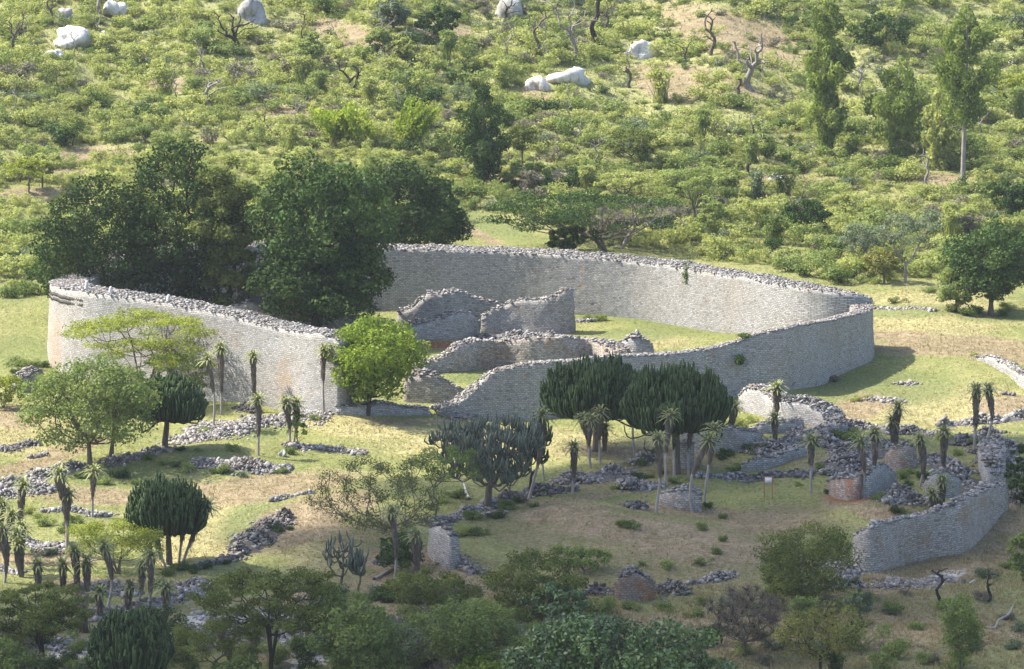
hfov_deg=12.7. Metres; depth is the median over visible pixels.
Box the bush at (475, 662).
[451,652,503,668]
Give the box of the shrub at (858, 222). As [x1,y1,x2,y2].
[847,220,873,226]
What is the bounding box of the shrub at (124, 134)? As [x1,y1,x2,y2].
[96,127,135,143]
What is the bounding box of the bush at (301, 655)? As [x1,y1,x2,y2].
[293,648,321,668]
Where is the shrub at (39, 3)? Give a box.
[13,0,48,12]
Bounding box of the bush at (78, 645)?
[65,637,88,653]
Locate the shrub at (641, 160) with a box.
[630,133,656,165]
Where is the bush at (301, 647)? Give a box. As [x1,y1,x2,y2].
[290,635,329,657]
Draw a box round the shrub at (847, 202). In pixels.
[831,191,862,218]
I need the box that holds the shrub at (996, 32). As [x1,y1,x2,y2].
[975,22,1013,38]
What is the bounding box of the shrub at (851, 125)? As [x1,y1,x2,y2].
[842,116,885,134]
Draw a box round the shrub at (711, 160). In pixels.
[699,154,720,187]
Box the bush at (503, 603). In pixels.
[495,597,521,609]
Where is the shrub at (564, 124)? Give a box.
[549,113,587,136]
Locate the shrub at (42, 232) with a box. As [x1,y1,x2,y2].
[29,221,56,234]
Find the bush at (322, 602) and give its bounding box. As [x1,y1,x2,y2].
[307,595,340,619]
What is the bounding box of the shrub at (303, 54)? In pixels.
[282,45,321,56]
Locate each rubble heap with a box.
[0,438,42,453]
[0,459,85,488]
[0,479,56,499]
[0,564,29,574]
[15,634,88,653]
[24,535,81,555]
[26,451,50,457]
[39,505,119,517]
[71,578,144,598]
[73,599,136,621]
[96,445,186,469]
[154,422,250,444]
[156,576,223,604]
[176,606,335,662]
[180,409,333,439]
[189,456,293,475]
[194,551,247,570]
[222,507,300,555]
[227,401,261,413]
[268,489,315,501]
[280,440,368,455]
[371,558,390,564]
[394,606,467,626]
[397,317,426,334]
[417,497,509,525]
[426,554,492,575]
[429,399,478,421]
[472,329,556,339]
[481,510,512,517]
[494,482,579,500]
[548,462,646,484]
[575,318,595,322]
[581,581,613,597]
[615,476,665,496]
[618,499,649,510]
[621,451,655,466]
[655,577,692,596]
[683,568,739,585]
[690,471,747,481]
[734,468,815,484]
[737,428,817,454]
[790,423,844,447]
[807,438,893,475]
[811,556,876,590]
[822,435,896,456]
[847,418,906,434]
[862,396,906,403]
[869,482,938,507]
[869,570,976,592]
[873,305,942,311]
[890,379,922,385]
[899,424,941,436]
[917,451,979,473]
[935,408,1023,427]
[948,425,1017,446]
[948,467,984,492]
[963,434,1023,473]
[1000,390,1015,395]
[1008,488,1023,504]
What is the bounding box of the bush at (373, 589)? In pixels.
[362,583,381,601]
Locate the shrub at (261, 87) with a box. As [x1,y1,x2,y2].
[220,84,268,100]
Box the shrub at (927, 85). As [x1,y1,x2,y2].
[909,77,937,96]
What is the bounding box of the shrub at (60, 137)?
[44,120,85,146]
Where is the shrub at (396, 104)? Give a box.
[380,93,412,110]
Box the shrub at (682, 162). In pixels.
[663,151,728,170]
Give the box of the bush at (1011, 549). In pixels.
[1005,532,1023,581]
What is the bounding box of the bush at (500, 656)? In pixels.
[497,646,513,668]
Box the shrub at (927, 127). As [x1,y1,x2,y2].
[914,117,952,130]
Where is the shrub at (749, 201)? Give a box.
[736,194,784,216]
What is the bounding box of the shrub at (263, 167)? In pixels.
[245,163,291,173]
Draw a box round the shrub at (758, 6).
[737,0,776,15]
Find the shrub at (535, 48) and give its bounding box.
[523,34,559,54]
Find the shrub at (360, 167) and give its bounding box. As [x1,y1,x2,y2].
[337,163,367,175]
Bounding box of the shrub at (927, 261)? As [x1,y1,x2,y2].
[897,255,939,275]
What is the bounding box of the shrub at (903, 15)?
[873,10,909,23]
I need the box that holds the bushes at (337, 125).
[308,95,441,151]
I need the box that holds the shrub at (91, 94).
[80,87,114,108]
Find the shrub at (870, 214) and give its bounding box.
[845,204,888,223]
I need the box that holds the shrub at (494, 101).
[462,92,508,109]
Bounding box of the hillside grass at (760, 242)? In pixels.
[0,0,1023,262]
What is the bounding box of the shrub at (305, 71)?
[286,54,323,89]
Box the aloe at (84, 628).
[71,589,93,632]
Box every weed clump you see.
[0,283,25,298]
[4,359,41,368]
[7,277,30,288]
[9,355,24,366]
[9,368,20,373]
[15,280,40,296]
[16,503,37,513]
[30,546,57,555]
[32,511,49,518]
[34,516,57,526]
[36,284,47,293]
[36,361,49,367]
[55,521,75,532]
[59,651,79,662]
[69,514,85,523]
[73,471,87,478]
[96,476,113,485]
[107,468,133,478]
[129,478,144,484]
[141,453,152,460]
[153,578,173,586]
[155,459,169,464]
[160,568,176,575]
[168,561,189,571]
[170,459,183,466]
[174,446,185,450]
[178,654,194,663]
[179,462,194,472]
[185,564,201,573]
[192,562,213,568]
[197,426,211,432]
[209,463,232,473]
[215,559,232,564]
[225,443,241,451]
[238,471,249,477]
[265,523,284,532]
[273,467,287,473]
[285,446,296,454]
[286,525,293,529]
[306,660,324,668]
[308,414,321,419]
[419,658,444,668]
[437,496,448,502]
[444,488,469,498]
[454,524,470,536]
[460,509,484,519]
[468,524,491,535]
[487,510,507,519]
[495,498,518,510]
[511,495,527,503]
[526,501,538,507]
[549,542,571,553]
[584,313,607,320]
[598,602,615,612]
[609,483,621,489]
[619,518,642,529]
[619,599,642,609]
[631,471,648,479]
[633,458,649,465]
[637,561,645,565]
[655,601,675,611]
[658,559,676,569]
[667,475,689,483]
[681,607,705,617]
[693,556,715,565]
[695,522,708,530]
[696,596,707,604]
[702,501,712,508]
[707,621,727,631]
[710,547,723,554]
[713,452,728,459]
[716,513,727,519]
[717,594,742,604]
[718,447,734,456]
[718,536,728,541]
[724,462,741,471]
[725,415,747,425]
[740,442,758,451]
[743,413,760,423]
[756,654,773,664]
[793,480,803,486]
[813,462,824,469]
[829,428,850,438]
[834,431,864,441]
[841,576,859,585]
[842,427,866,439]
[850,394,862,401]
[862,591,880,600]
[869,491,885,499]
[870,277,881,283]
[879,607,901,614]
[887,504,904,513]
[888,296,908,303]
[896,468,909,479]
[899,508,911,514]
[899,589,913,595]
[902,479,913,485]
[905,467,919,473]
[906,620,928,629]
[915,471,927,478]
[917,652,940,662]
[921,286,936,292]
[934,600,949,610]
[944,302,974,311]
[952,448,962,455]
[957,306,976,316]
[971,590,990,601]
[973,305,983,313]
[974,566,1001,578]
[995,308,1011,316]
[997,561,1012,568]
[997,612,1015,620]
[998,301,1018,309]
[1002,638,1023,649]
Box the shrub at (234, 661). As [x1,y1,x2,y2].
[211,653,262,668]
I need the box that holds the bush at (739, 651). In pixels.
[732,640,753,654]
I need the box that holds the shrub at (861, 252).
[839,246,883,269]
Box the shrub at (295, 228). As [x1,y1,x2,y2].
[277,214,311,238]
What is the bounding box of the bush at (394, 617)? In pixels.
[378,611,406,626]
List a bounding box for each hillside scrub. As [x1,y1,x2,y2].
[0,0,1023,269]
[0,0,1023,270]
[0,0,1023,280]
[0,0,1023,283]
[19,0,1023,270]
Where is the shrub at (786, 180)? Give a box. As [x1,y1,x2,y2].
[765,166,800,197]
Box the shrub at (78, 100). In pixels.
[56,94,89,108]
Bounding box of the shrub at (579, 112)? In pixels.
[558,108,601,122]
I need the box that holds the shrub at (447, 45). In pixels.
[436,29,458,63]
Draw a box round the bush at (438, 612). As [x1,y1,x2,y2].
[427,605,457,622]
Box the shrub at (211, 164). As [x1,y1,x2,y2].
[191,159,221,171]
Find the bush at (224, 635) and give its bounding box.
[214,623,227,639]
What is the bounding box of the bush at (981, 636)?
[965,627,985,643]
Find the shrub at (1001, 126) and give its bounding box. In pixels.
[990,118,1023,133]
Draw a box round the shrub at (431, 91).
[399,85,444,106]
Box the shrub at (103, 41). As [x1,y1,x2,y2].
[87,29,119,50]
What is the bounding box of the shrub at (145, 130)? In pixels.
[132,121,175,137]
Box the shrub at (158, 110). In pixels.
[137,104,170,120]
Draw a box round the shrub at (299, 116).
[268,113,307,128]
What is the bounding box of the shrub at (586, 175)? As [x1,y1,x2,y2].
[576,164,597,191]
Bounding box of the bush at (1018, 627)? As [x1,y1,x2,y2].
[1009,620,1023,632]
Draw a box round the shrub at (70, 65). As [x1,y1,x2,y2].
[38,58,75,77]
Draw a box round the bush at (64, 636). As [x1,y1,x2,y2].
[32,621,80,646]
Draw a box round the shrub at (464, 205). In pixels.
[414,201,471,212]
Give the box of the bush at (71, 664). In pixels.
[64,659,79,668]
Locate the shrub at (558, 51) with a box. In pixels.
[542,47,577,62]
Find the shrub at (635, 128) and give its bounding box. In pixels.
[615,123,656,143]
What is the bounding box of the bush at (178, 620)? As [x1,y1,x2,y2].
[142,601,188,628]
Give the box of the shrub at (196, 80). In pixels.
[183,75,204,99]
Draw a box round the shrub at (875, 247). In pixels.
[845,242,878,252]
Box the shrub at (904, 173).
[891,157,926,181]
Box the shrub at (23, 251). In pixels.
[14,244,33,258]
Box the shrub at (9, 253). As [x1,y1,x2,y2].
[0,249,23,261]
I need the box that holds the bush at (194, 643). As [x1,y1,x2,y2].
[187,628,212,652]
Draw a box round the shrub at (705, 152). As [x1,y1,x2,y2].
[682,149,712,163]
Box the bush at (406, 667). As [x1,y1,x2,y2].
[384,664,411,668]
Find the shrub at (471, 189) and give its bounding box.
[451,182,485,199]
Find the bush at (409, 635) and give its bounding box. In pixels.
[377,620,449,665]
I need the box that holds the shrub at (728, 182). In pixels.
[711,167,747,203]
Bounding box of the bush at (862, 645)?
[841,616,893,650]
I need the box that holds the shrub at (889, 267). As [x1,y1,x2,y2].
[864,253,903,277]
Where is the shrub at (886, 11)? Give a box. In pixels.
[873,5,902,32]
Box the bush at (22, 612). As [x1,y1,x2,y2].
[15,610,33,626]
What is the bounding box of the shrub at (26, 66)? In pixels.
[0,59,38,79]
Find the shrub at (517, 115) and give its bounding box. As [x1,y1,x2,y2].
[500,110,539,122]
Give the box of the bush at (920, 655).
[914,651,933,664]
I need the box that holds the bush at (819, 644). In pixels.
[803,636,828,657]
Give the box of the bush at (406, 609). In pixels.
[395,603,432,619]
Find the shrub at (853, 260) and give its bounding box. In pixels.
[836,253,870,273]
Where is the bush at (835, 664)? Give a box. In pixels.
[822,650,848,668]
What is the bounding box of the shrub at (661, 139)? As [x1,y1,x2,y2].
[648,128,689,147]
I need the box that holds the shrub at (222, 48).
[207,38,243,55]
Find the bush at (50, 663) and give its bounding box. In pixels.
[42,657,59,668]
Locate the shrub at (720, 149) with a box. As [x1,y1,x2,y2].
[702,138,737,157]
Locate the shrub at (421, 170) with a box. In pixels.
[399,164,433,177]
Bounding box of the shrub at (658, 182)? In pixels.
[643,175,669,195]
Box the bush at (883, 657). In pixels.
[866,651,900,668]
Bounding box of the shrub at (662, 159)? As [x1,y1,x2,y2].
[654,149,703,166]
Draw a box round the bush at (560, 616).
[539,612,565,631]
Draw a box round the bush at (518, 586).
[475,546,590,607]
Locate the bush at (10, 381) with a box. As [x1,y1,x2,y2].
[0,372,29,407]
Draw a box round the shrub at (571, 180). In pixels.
[534,173,578,187]
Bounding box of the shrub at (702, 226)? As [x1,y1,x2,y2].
[671,218,720,233]
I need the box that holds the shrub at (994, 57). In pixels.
[975,51,1017,67]
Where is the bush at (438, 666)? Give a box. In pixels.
[424,659,444,668]
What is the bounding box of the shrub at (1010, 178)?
[997,171,1023,185]
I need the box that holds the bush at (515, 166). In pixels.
[493,157,557,183]
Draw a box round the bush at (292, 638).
[285,633,307,652]
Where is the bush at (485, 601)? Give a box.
[477,598,493,605]
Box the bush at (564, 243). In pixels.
[544,225,600,249]
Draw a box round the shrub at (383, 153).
[368,147,405,164]
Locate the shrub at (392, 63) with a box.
[373,55,409,73]
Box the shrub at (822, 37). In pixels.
[819,30,837,39]
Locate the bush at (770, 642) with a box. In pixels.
[756,629,792,650]
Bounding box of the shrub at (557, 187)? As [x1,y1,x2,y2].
[528,181,574,196]
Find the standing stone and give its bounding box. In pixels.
[85,281,88,289]
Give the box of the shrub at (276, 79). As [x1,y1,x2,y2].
[249,71,292,90]
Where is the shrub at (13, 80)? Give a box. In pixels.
[0,73,28,92]
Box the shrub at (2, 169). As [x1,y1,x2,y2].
[0,165,25,180]
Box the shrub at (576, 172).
[563,162,599,187]
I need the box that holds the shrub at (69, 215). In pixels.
[54,213,77,223]
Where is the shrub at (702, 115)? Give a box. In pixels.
[691,107,713,141]
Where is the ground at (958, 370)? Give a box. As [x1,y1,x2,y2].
[0,0,1023,668]
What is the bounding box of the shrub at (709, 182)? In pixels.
[686,173,717,207]
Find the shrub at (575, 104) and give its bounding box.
[554,96,587,113]
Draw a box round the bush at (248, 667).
[235,663,260,668]
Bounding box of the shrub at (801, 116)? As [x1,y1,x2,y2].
[779,113,815,130]
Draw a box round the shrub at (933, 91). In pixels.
[925,87,949,116]
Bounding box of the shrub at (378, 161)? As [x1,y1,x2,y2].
[364,152,412,168]
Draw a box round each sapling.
[1,76,17,112]
[21,14,34,37]
[45,62,65,94]
[68,26,79,56]
[89,2,103,32]
[163,63,178,96]
[196,42,205,68]
[196,67,216,84]
[256,96,270,130]
[287,412,308,440]
[288,2,305,38]
[288,102,299,124]
[308,23,323,59]
[326,18,338,35]
[377,47,398,66]
[394,83,405,112]
[497,18,520,55]
[541,10,555,45]
[561,82,571,117]
[573,115,582,138]
[587,135,605,160]
[625,44,631,68]
[704,120,718,140]
[747,109,759,133]
[806,139,817,166]
[850,66,862,98]
[901,139,917,174]
[922,24,935,44]
[971,108,990,132]
[1009,50,1023,73]
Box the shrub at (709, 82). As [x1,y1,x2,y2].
[690,69,730,85]
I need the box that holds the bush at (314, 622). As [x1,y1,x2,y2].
[300,612,339,637]
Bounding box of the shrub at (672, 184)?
[659,172,690,198]
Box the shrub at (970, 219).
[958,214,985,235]
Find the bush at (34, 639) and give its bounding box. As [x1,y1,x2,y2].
[14,630,48,645]
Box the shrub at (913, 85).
[901,77,919,97]
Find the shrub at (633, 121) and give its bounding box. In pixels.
[610,115,650,129]
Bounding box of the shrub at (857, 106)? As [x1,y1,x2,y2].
[850,103,877,117]
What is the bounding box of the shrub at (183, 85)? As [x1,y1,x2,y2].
[178,73,210,88]
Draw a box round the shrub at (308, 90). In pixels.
[278,83,318,100]
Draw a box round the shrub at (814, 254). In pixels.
[798,248,836,265]
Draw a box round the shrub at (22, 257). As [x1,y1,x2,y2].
[11,248,35,269]
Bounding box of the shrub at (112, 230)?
[99,224,125,238]
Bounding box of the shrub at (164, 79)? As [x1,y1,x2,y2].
[144,65,181,94]
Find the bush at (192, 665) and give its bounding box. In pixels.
[166,660,200,668]
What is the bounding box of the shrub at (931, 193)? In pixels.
[905,181,947,200]
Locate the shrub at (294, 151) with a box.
[266,143,315,167]
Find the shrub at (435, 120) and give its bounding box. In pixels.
[408,114,440,129]
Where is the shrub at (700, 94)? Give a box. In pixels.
[681,80,735,99]
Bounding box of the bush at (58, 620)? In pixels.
[41,611,64,629]
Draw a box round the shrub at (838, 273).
[823,261,866,283]
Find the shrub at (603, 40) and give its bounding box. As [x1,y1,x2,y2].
[584,24,621,47]
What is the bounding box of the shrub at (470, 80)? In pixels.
[456,69,515,88]
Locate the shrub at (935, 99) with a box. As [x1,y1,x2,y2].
[924,88,958,117]
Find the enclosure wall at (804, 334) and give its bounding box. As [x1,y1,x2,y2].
[47,241,874,419]
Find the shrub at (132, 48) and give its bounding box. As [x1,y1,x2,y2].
[116,42,154,61]
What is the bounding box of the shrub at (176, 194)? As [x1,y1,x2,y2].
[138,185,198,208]
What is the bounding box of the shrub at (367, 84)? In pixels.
[359,77,381,106]
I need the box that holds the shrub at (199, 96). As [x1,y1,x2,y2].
[186,85,225,107]
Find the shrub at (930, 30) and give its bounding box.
[909,20,945,37]
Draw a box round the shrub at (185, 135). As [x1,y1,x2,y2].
[150,130,192,143]
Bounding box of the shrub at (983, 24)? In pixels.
[978,16,999,30]
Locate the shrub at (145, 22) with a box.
[126,13,162,29]
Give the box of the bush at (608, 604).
[583,595,617,614]
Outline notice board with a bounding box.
[764,476,772,498]
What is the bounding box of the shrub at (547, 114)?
[533,109,565,126]
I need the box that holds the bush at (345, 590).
[336,583,350,598]
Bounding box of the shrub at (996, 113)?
[981,107,1008,120]
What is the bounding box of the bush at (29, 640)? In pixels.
[0,638,46,668]
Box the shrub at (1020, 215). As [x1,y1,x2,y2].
[996,211,1023,226]
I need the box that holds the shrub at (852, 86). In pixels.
[837,77,877,93]
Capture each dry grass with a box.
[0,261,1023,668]
[449,528,1023,668]
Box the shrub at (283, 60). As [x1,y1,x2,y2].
[279,53,334,74]
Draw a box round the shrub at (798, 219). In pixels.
[781,214,811,228]
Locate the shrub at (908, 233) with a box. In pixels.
[887,226,926,237]
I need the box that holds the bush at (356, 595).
[346,588,371,603]
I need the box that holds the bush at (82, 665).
[63,656,90,668]
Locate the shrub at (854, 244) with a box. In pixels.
[842,232,871,254]
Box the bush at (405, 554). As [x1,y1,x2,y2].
[375,532,424,570]
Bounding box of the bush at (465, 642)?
[419,594,522,663]
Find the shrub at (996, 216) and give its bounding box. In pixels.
[981,212,1019,227]
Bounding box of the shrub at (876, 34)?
[853,32,885,46]
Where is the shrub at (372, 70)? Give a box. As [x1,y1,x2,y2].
[359,63,388,79]
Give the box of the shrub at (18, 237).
[0,230,36,250]
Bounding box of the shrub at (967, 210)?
[958,205,979,222]
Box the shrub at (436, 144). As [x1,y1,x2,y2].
[410,129,455,154]
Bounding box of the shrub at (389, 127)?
[362,118,395,139]
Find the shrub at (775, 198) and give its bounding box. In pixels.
[766,193,792,209]
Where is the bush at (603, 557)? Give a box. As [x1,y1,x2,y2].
[560,545,612,573]
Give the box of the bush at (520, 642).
[508,630,539,654]
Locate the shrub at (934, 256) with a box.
[920,247,959,271]
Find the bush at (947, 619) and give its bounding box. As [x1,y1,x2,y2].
[935,613,974,627]
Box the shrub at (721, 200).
[698,195,729,213]
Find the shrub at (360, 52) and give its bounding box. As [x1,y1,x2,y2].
[351,44,380,59]
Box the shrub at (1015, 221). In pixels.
[999,216,1023,238]
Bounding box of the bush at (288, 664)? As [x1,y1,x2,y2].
[274,662,298,668]
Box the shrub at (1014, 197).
[997,184,1023,213]
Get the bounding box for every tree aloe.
[0,494,15,552]
[0,506,26,556]
[0,520,16,582]
[8,524,30,571]
[9,536,32,577]
[10,476,37,523]
[10,518,35,565]
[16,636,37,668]
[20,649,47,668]
[23,556,52,584]
[43,463,75,554]
[49,556,72,586]
[54,486,80,553]
[58,541,89,589]
[73,553,102,591]
[80,463,109,516]
[88,582,112,616]
[89,536,119,605]
[117,577,144,609]
[128,558,156,598]
[133,547,164,603]
[145,531,170,568]
[154,577,180,619]
[166,348,175,373]
[178,534,188,562]
[182,496,222,562]
[193,351,218,424]
[210,341,231,414]
[243,349,263,404]
[247,391,269,455]
[273,394,296,441]
[282,394,307,441]
[312,342,333,411]
[377,502,408,577]
[398,526,435,572]
[526,405,557,501]
[541,464,544,479]
[558,438,587,494]
[573,411,590,464]
[578,411,601,466]
[587,404,611,463]
[594,422,614,450]
[632,427,635,456]
[643,429,670,512]
[655,406,683,485]
[672,406,685,477]
[684,433,693,474]
[689,431,724,511]
[699,420,726,502]
[728,400,747,425]
[764,379,789,413]
[765,411,784,439]
[797,431,825,493]
[845,432,875,498]
[862,424,890,468]
[881,413,903,442]
[882,398,909,442]
[905,429,934,485]
[918,485,943,506]
[926,471,954,504]
[928,423,959,468]
[962,381,987,450]
[980,381,999,436]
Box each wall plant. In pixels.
[681,263,689,286]
[735,354,745,365]
[737,332,750,338]
[829,375,841,381]
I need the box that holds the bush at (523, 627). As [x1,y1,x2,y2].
[499,619,527,640]
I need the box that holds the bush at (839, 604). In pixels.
[831,587,868,610]
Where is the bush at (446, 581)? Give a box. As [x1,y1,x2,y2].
[383,565,485,613]
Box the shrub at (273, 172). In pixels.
[256,165,300,185]
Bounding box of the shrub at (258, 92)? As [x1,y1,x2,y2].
[239,80,278,98]
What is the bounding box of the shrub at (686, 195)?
[680,185,705,203]
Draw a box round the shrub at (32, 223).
[0,214,50,238]
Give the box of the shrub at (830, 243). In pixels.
[810,234,843,253]
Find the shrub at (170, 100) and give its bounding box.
[164,94,196,109]
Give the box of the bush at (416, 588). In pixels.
[403,581,426,599]
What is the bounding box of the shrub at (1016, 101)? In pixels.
[1005,84,1023,118]
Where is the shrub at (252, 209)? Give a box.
[244,201,261,229]
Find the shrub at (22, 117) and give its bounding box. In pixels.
[8,107,43,125]
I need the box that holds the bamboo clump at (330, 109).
[308,104,359,133]
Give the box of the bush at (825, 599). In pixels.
[818,592,837,613]
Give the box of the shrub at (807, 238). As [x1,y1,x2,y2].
[798,232,836,244]
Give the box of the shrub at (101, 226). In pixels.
[90,218,110,234]
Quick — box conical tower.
[234,260,275,309]
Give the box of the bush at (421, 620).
[403,609,441,630]
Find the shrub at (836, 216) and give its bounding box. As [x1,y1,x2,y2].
[822,204,850,227]
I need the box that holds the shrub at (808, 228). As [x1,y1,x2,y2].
[760,220,826,241]
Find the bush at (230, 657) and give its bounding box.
[221,638,238,660]
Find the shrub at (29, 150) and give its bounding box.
[14,140,61,166]
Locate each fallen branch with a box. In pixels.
[373,567,393,579]
[985,604,1013,628]
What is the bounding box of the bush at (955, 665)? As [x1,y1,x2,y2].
[940,649,977,668]
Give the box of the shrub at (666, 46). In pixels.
[646,41,705,56]
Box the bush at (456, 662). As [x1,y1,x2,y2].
[446,653,469,668]
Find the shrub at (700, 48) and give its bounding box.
[676,40,708,54]
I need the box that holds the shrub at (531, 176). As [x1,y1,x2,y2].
[517,170,542,191]
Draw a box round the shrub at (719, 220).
[691,217,729,228]
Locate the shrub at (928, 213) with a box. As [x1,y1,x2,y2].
[919,208,963,230]
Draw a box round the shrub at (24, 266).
[10,259,39,271]
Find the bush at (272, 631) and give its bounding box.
[261,629,280,636]
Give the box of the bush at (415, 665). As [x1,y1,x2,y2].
[396,645,429,668]
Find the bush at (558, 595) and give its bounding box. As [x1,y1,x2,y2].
[517,579,589,618]
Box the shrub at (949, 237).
[936,234,968,242]
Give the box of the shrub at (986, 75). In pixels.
[972,69,1005,85]
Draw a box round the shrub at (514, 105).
[503,95,538,115]
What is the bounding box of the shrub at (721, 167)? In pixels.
[685,160,725,169]
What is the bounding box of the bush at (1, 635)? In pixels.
[0,617,22,637]
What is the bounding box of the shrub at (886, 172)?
[869,165,899,180]
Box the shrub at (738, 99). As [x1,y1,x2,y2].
[723,90,762,108]
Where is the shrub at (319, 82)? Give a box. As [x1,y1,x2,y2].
[307,69,329,94]
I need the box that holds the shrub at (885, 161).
[859,153,901,169]
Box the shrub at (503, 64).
[492,57,514,89]
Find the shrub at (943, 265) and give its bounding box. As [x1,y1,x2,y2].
[925,256,961,272]
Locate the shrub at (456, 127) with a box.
[441,117,469,134]
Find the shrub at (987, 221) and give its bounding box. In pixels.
[978,216,995,225]
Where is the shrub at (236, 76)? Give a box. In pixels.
[223,59,262,83]
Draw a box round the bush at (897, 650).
[879,635,912,658]
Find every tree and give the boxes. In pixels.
[0,579,96,660]
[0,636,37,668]
[3,157,53,193]
[4,11,26,49]
[9,351,163,469]
[16,152,62,187]
[24,168,169,292]
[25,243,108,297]
[45,0,59,24]
[55,305,218,379]
[63,517,168,573]
[85,601,175,668]
[88,367,162,455]
[96,0,101,18]
[118,137,251,303]
[123,470,209,564]
[134,369,208,447]
[143,351,209,388]
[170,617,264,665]
[184,566,347,668]
[188,156,260,306]
[193,38,203,68]
[204,78,225,109]
[214,12,258,46]
[240,150,399,327]
[242,228,397,326]
[289,86,313,112]
[294,30,324,66]
[300,592,408,668]
[301,450,449,536]
[322,314,432,415]
[322,530,361,585]
[333,59,363,92]
[344,546,368,593]
[349,155,451,244]
[352,65,359,93]
[364,26,396,52]
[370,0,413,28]
[389,36,416,60]
[407,445,483,518]
[411,175,474,245]
[414,5,462,37]
[424,410,545,506]
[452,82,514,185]
[476,189,681,250]
[497,609,742,668]
[502,0,518,23]
[505,123,541,166]
[510,412,552,488]
[526,1,561,56]
[538,351,642,451]
[540,0,597,59]
[587,1,617,33]
[589,0,602,44]
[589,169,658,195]
[594,194,690,248]
[605,128,656,165]
[619,358,732,474]
[623,66,631,87]
[648,165,742,220]
[669,39,691,61]
[695,199,732,237]
[700,579,792,656]
[702,8,715,55]
[732,33,769,90]
[737,79,741,93]
[750,519,867,606]
[754,182,772,202]
[771,600,874,668]
[776,179,815,205]
[781,198,832,230]
[803,0,856,156]
[835,222,889,268]
[843,44,877,88]
[845,12,912,52]
[860,247,906,283]
[862,54,930,158]
[873,211,943,282]
[918,145,929,185]
[920,89,960,170]
[931,568,947,602]
[933,3,1003,179]
[934,267,975,309]
[936,219,1023,315]
[939,590,986,668]
[985,179,1023,214]
[986,569,993,601]
[989,71,1023,98]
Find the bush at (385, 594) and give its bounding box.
[372,581,406,603]
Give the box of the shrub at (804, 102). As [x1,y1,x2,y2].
[785,99,822,115]
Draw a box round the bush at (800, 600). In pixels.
[784,595,819,627]
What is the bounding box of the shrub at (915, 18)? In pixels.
[909,12,941,32]
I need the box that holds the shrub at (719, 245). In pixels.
[702,233,741,260]
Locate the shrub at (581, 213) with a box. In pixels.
[562,208,593,224]
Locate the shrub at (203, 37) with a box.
[185,24,240,49]
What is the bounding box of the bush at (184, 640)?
[170,623,192,646]
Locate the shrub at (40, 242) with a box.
[23,237,57,254]
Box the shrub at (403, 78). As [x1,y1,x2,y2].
[391,67,429,90]
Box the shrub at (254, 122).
[238,114,276,132]
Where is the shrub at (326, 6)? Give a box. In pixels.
[306,0,341,14]
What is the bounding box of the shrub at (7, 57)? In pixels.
[0,48,42,72]
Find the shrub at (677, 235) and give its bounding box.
[657,213,700,244]
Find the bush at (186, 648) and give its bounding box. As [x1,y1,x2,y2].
[171,643,193,661]
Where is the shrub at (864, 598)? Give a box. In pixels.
[841,586,872,620]
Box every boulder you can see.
[44,49,63,58]
[53,25,90,48]
[56,8,72,19]
[103,0,127,16]
[237,0,267,24]
[278,449,286,456]
[495,0,523,17]
[524,76,552,91]
[546,66,589,85]
[628,39,657,59]
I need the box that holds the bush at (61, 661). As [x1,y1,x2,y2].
[46,652,68,666]
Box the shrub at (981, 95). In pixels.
[969,92,985,119]
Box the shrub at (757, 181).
[747,167,767,200]
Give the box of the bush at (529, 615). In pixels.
[505,604,538,622]
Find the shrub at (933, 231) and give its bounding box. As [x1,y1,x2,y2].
[894,215,941,237]
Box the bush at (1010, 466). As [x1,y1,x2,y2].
[1003,443,1023,506]
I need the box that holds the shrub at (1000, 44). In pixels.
[957,41,1003,50]
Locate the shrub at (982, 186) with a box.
[975,178,1001,195]
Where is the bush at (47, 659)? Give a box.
[39,653,51,668]
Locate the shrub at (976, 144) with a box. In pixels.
[959,134,993,153]
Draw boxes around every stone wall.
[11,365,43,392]
[135,592,173,610]
[228,299,287,320]
[267,299,395,334]
[335,399,430,415]
[397,287,500,324]
[404,310,480,340]
[404,368,464,403]
[411,332,633,376]
[427,521,459,569]
[481,287,575,334]
[613,565,655,600]
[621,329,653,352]
[659,483,702,511]
[680,425,762,452]
[680,439,694,468]
[738,383,788,419]
[741,444,806,471]
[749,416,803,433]
[777,394,848,435]
[826,471,862,500]
[851,481,1009,571]
[860,461,897,498]
[885,440,917,468]
[922,467,961,497]
[973,354,1023,388]
[976,437,1007,483]
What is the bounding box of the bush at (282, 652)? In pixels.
[258,638,292,665]
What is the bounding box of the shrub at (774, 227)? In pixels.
[759,213,792,246]
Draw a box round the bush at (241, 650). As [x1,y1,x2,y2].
[234,640,250,654]
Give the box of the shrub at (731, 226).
[718,219,759,236]
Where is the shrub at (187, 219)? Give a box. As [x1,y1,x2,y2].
[174,209,193,225]
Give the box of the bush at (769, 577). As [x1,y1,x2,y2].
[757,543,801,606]
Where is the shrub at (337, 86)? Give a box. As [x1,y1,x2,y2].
[303,75,346,89]
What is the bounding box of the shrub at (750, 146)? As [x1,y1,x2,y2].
[741,132,760,163]
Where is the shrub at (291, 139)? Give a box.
[277,124,304,154]
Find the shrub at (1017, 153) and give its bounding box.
[995,144,1023,160]
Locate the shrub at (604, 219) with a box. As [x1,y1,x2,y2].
[580,214,626,235]
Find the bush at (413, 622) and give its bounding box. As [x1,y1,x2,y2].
[391,618,420,642]
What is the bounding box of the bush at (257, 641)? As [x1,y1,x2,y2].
[240,624,265,653]
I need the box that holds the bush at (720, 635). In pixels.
[692,625,724,648]
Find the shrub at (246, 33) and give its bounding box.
[230,24,270,40]
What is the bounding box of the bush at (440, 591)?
[421,577,452,602]
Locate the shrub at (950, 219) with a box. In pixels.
[937,201,963,237]
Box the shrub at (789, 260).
[771,252,828,271]
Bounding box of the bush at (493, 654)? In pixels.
[489,650,500,660]

